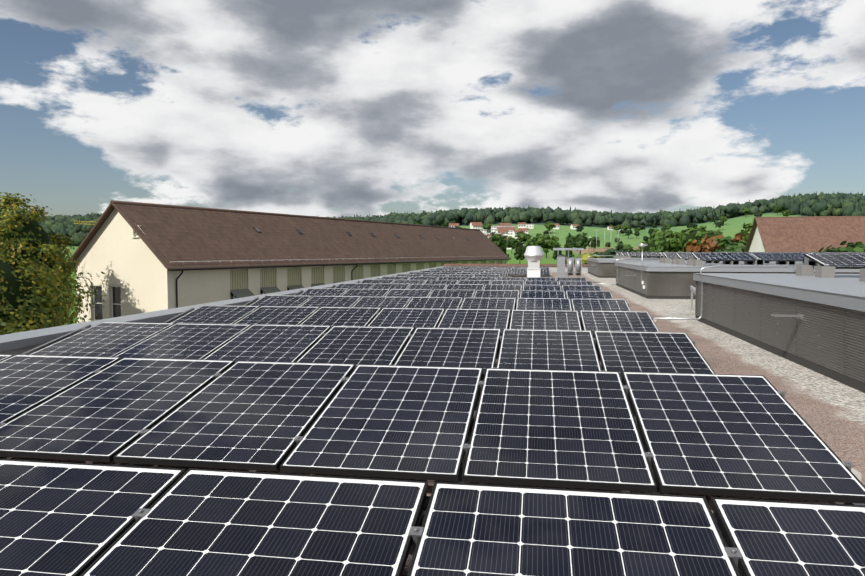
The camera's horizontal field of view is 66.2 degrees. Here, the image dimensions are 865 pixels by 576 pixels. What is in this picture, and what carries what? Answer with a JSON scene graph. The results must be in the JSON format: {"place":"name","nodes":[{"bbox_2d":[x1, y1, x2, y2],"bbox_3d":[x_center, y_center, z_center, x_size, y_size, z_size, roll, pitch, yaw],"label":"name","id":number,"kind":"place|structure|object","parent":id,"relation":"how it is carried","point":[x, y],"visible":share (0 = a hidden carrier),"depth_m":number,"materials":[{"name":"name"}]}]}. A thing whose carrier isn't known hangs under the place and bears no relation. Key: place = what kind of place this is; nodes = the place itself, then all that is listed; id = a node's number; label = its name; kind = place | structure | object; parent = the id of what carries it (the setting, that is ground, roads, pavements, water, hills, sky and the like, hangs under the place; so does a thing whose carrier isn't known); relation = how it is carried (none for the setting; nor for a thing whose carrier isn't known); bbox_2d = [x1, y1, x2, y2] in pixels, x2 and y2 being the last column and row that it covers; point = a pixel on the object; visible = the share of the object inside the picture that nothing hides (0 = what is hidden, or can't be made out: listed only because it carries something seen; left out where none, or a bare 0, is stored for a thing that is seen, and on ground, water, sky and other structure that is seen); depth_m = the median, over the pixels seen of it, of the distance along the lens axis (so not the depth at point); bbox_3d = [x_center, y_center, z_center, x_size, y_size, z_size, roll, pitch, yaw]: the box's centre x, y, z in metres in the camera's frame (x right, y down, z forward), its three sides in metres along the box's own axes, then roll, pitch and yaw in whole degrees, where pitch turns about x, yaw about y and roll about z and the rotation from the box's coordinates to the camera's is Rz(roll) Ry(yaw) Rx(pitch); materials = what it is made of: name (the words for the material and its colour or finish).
{"place":"outdoors","nodes":[
{"label":"outdoors","id":0,"kind":"place"},
{"bbox_2d":[39,211,806,324],"bbox_3d":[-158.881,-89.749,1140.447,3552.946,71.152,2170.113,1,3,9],"label":"terrain ground","id":1,"kind":"structure","parent":0,"point":[731,227],"depth_m":766.48,"materials":[{"name":"green plant"}]},
{"bbox_2d":[0,192,82,312],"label":"tree","id":2,"kind":"object","parent":1,"relation":"on","point":[11,209],"visible":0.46,"depth_m":31.27,"materials":[{"name":"green plant"}]},
{"bbox_2d":[0,216,105,334],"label":"maple tree","id":3,"kind":"object","parent":1,"relation":"on","point":[23,305],"visible":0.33,"depth_m":20.82,"materials":[{"name":"green plant"}]},
{"bbox_2d":[70,200,510,322],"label":"long building","id":4,"kind":"structure","parent":1,"relation":"on","point":[147,257],"depth_m":40.28,"materials":[{"name":"beige paint"}]},
{"bbox_2d":[0,266,587,354],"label":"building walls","id":5,"kind":"structure","parent":1,"relation":"on","point":[19,343],"depth_m":9.84,"materials":[{"name":"grey"}]},
{"bbox_2d":[444,264,587,266],"bbox_3d":[18.947,-1.409,42.042,36.750,0.160,0.520,1,3,9],"label":"roof edge","id":6,"kind":"object","parent":5,"relation":"on","point":[583,265],"visible":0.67,"depth_m":44.17,"materials":[{"name":"grey metal"}]},
{"bbox_2d":[482,223,491,230],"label":"village tree","id":7,"kind":"object","parent":1,"relation":"on","point":[486,226],"visible":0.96,"depth_m":769.61,"materials":[{"name":"green plant"}]},
{"bbox_2d":[489,232,508,245],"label":"tree belt","id":8,"kind":"object","parent":1,"relation":"on","point":[494,238],"visible":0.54,"depth_m":303.54,"materials":[{"name":"green plant"}]},
{"bbox_2d":[493,239,508,260],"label":"tree","id":9,"kind":"object","parent":1,"relation":"on","point":[500,245],"visible":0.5,"depth_m":189.55,"materials":[{"name":"green plant"}]},
{"bbox_2d":[506,237,517,253],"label":"tree","id":10,"kind":"object","parent":1,"relation":"on","point":[511,241],"visible":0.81,"depth_m":459.69,"materials":[{"name":"green plant"}]},
{"bbox_2d":[514,239,525,263],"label":"tree","id":11,"kind":"object","parent":1,"relation":"on","point":[520,250],"visible":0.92,"depth_m":199.23,"materials":[{"name":"green plant"}]},
{"bbox_2d":[517,233,530,241],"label":"village tree","id":12,"kind":"object","parent":1,"relation":"on","point":[522,236],"visible":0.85,"depth_m":635.60,"materials":[{"name":"green plant"}]},
{"bbox_2d":[525,238,533,246],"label":"tree","id":13,"kind":"object","parent":1,"relation":"on","point":[529,242],"visible":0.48,"depth_m":382.94,"materials":[{"name":"green plant"}]},
{"bbox_2d":[449,222,621,248],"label":"village houses","id":14,"kind":"structure","parent":1,"relation":"on","point":[506,229],"depth_m":774.41,"materials":[{"name":"white"}]},
{"bbox_2d":[535,233,558,257],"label":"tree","id":15,"kind":"object","parent":1,"relation":"on","point":[546,242],"visible":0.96,"depth_m":300.04,"materials":[{"name":"green plant"}]},
{"bbox_2d":[544,222,555,229],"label":"village tree","id":16,"kind":"object","parent":1,"relation":"on","point":[549,225],"visible":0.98,"depth_m":772.18,"materials":[{"name":"green plant"}]},
{"bbox_2d":[553,242,562,259],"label":"tree","id":17,"kind":"object","parent":1,"relation":"on","point":[558,245],"visible":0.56,"depth_m":209.89,"materials":[{"name":"green plant"}]},
{"bbox_2d":[564,233,572,247],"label":"tree","id":18,"kind":"object","parent":1,"relation":"on","point":[568,237],"visible":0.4,"depth_m":323.70,"materials":[{"name":"green plant"}]},
{"bbox_2d":[565,244,573,257],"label":"tree","id":19,"kind":"object","parent":1,"relation":"on","point":[570,252],"visible":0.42,"depth_m":214.85,"materials":[{"name":"green plant"}]},
{"bbox_2d":[567,232,591,256],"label":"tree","id":20,"kind":"object","parent":1,"relation":"on","point":[580,240],"visible":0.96,"depth_m":310.45,"materials":[{"name":"green plant"}]},
{"bbox_2d":[575,225,583,231],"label":"village tree","id":21,"kind":"object","parent":1,"relation":"on","point":[580,228],"visible":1,"depth_m":767.88,"materials":[{"name":"green plant"}]},
{"bbox_2d":[565,252,604,263],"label":"bushes","id":22,"kind":"object","parent":1,"relation":"on","point":[584,258],"visible":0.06,"depth_m":102.62,"materials":[{"name":"yellow plant"}]},
{"bbox_2d":[588,236,599,247],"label":"village tree","id":23,"kind":"object","parent":1,"relation":"on","point":[592,243],"visible":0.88,"depth_m":565.14,"materials":[{"name":"green plant"}]},
{"bbox_2d":[594,243,627,257],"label":"tree","id":24,"kind":"object","parent":1,"relation":"on","point":[611,251],"visible":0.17,"depth_m":123.01,"materials":[{"name":"green plant"}]},
{"bbox_2d":[548,228,683,253],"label":"sports field fence masts","id":25,"kind":"object","parent":1,"relation":"on","point":[596,248],"visible":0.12,"depth_m":471.00,"materials":[{"name":"grey metal"}]},
{"bbox_2d":[613,224,621,233],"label":"orchard tree","id":26,"kind":"object","parent":1,"relation":"on","point":[617,227],"visible":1,"depth_m":791.15,"materials":[{"name":"green plant"}]},
{"bbox_2d":[622,224,628,230],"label":"orchard tree","id":27,"kind":"object","parent":1,"relation":"on","point":[625,227],"visible":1,"depth_m":795.68,"materials":[{"name":"green plant"}]},
{"bbox_2d":[624,229,632,238],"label":"orchard tree","id":28,"kind":"object","parent":1,"relation":"on","point":[628,232],"visible":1,"depth_m":731.98,"materials":[{"name":"green plant"}]},
{"bbox_2d":[624,246,641,257],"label":"tree","id":29,"kind":"object","parent":1,"relation":"on","point":[629,249],"visible":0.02,"depth_m":134.35,"materials":[{"name":"green plant"}]},
{"bbox_2d":[643,236,649,243],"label":"orchard tree","id":30,"kind":"object","parent":1,"relation":"on","point":[646,238],"visible":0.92,"depth_m":662.70,"materials":[{"name":"green plant"}]},
{"bbox_2d":[638,236,668,251],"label":"tree","id":31,"kind":"object","parent":1,"relation":"on","point":[657,244],"visible":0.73,"depth_m":213.48,"materials":[{"name":"green plant"}]},
{"bbox_2d":[650,228,685,257],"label":"tree","id":32,"kind":"object","parent":1,"relation":"on","point":[674,241],"visible":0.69,"depth_m":228.05,"materials":[{"name":"green plant"}]},
{"bbox_2d":[673,225,711,251],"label":"tree","id":33,"kind":"object","parent":1,"relation":"on","point":[699,233],"visible":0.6,"depth_m":236.77,"materials":[{"name":"green plant"}]},
{"bbox_2d":[705,230,721,236],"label":"tree","id":34,"kind":"object","parent":1,"relation":"on","point":[712,233],"visible":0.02,"depth_m":248.78,"materials":[{"name":"green plant"}]},
{"bbox_2d":[710,216,717,221],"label":"orchard tree","id":35,"kind":"object","parent":1,"relation":"on","point":[713,219],"visible":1,"depth_m":805.35,"materials":[{"name":"green plant"}]},
{"bbox_2d":[682,234,748,251],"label":"tree","id":36,"kind":"object","parent":1,"relation":"on","point":[707,244],"visible":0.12,"depth_m":114.40,"materials":[{"name":"brown plant"}]},
{"bbox_2d":[715,220,723,227],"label":"orchard tree","id":37,"kind":"object","parent":1,"relation":"on","point":[719,224],"visible":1,"depth_m":730.80,"materials":[{"name":"green plant"}]},
{"bbox_2d":[719,216,727,224],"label":"orchard tree","id":38,"kind":"object","parent":1,"relation":"on","point":[723,218],"visible":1,"depth_m":781.77,"materials":[{"name":"green plant"}]},
{"bbox_2d":[715,236,746,251],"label":"tree","id":39,"kind":"object","parent":1,"relation":"on","point":[727,244],"visible":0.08,"depth_m":94.44,"materials":[{"name":"green plant"}]},
{"bbox_2d":[741,207,749,214],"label":"orchard tree","id":40,"kind":"object","parent":1,"relation":"on","point":[745,211],"visible":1,"depth_m":842.85,"materials":[{"name":"green plant"}]},
{"bbox_2d":[740,223,752,240],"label":"tree","id":41,"kind":"object","parent":1,"relation":"on","point":[747,228],"visible":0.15,"depth_m":153.08,"materials":[{"name":"green plant"}]},
{"bbox_2d":[754,212,762,216],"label":"orchard tree","id":42,"kind":"object","parent":1,"relation":"on","point":[758,214],"visible":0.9,"depth_m":757.88,"materials":[{"name":"green plant"}]},
{"bbox_2d":[773,206,781,215],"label":"orchard tree","id":43,"kind":"object","parent":1,"relation":"on","point":[777,210],"visible":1,"depth_m":788.67,"materials":[{"name":"green plant"}]},
{"bbox_2d":[781,209,792,216],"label":"orchard tree","id":44,"kind":"object","parent":1,"relation":"on","point":[787,213],"visible":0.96,"depth_m":734.33,"materials":[{"name":"green plant"}]},
{"bbox_2d":[813,241,864,251],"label":"tree","id":45,"kind":"object","parent":1,"relation":"on","point":[856,247],"visible":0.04,"depth_m":69.90,"materials":[{"name":"green plant"}]},
{"bbox_2d":[0,272,864,575],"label":"roof gravel","id":46,"kind":"structure","parent":0,"point":[830,412],"depth_m":6.69,"materials":[{"name":"beige gravel"}]},
{"bbox_2d":[0,267,864,568],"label":"clamps","id":47,"kind":"object","parent":46,"relation":"on","point":[418,531],"visible":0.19,"depth_m":3.90,"materials":[{"name":"silver metal"}]},
{"bbox_2d":[0,267,864,575],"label":"solar panels","id":48,"kind":"object","parent":47,"relation":"on","point":[554,407],"visible":0.96,"depth_m":3.85,"materials":[{"name":"black"}]},
{"bbox_2d":[524,246,543,276],"bbox_3d":[4.078,-0.915,26.689,0.950,1.545,0.950,1,3,9],"label":"roof ventilator","id":49,"kind":"object","parent":46,"relation":"on","point":[533,255],"visible":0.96,"depth_m":26.43,"materials":[{"name":"white metal"}]},
{"bbox_2d":[553,248,584,277],"bbox_3d":[5.594,-0.912,27.310,1.240,1.470,0.800,1,3,9],"label":"inverter rack","id":50,"kind":"object","parent":46,"relation":"on","point":[561,272],"visible":0.73,"depth_m":27.16,"materials":[{"name":"silver metal"}]},
{"bbox_2d":[409,270,860,575],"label":"mounting rails","id":51,"kind":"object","parent":46,"relation":"on","point":[856,473],"depth_m":3.76,"materials":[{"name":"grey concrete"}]},
{"bbox_2d":[587,258,864,392],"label":"corrugated roof boxes","id":52,"kind":"object","parent":46,"relation":"on","point":[781,290],"visible":0.77,"depth_m":9.02,"materials":[{"name":"grey metal"}]},
{"bbox_2d":[690,286,695,309],"bbox_3d":[7.776,0.295,13.716,4.260,0.559,1.957,1,3,9],"label":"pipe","id":53,"kind":"object","parent":52,"relation":"on","point":[692,289],"visible":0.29,"depth_m":14.94,"materials":[{"name":"grey metal"}]},
{"bbox_2d":[582,243,845,374],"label":"pipes","id":54,"kind":"object","parent":52,"relation":"attached to","point":[684,320],"visible":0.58,"depth_m":12.31,"materials":[{"name":"grey metal"}]},
{"bbox_2d":[614,253,864,281],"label":"panel mounting on boxes","id":55,"kind":"object","parent":52,"relation":"on","point":[824,271],"visible":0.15,"depth_m":18.98,"materials":[{"name":"silver metal"}]},
{"bbox_2d":[616,252,864,268],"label":"solar panels","id":56,"kind":"object","parent":55,"relation":"on","point":[846,260],"visible":0.98,"depth_m":19.37,"materials":[{"name":"black"}]},
{"bbox_2d":[0,0,864,217],"label":"sky","id":57,"kind":"structure","parent":0,"point":[319,108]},
{"bbox_2d":[37,191,864,245],"bbox_3d":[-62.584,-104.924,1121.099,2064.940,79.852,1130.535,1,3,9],"label":"forest ridge","id":58,"kind":"structure","parent":0,"point":[832,204],"depth_m":869.14,"materials":[{"name":"green plant"}]},
{"bbox_2d":[744,216,864,251],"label":"house","id":59,"kind":"structure","parent":0,"point":[796,234],"depth_m":77.06,"materials":[{"name":"white paint"}]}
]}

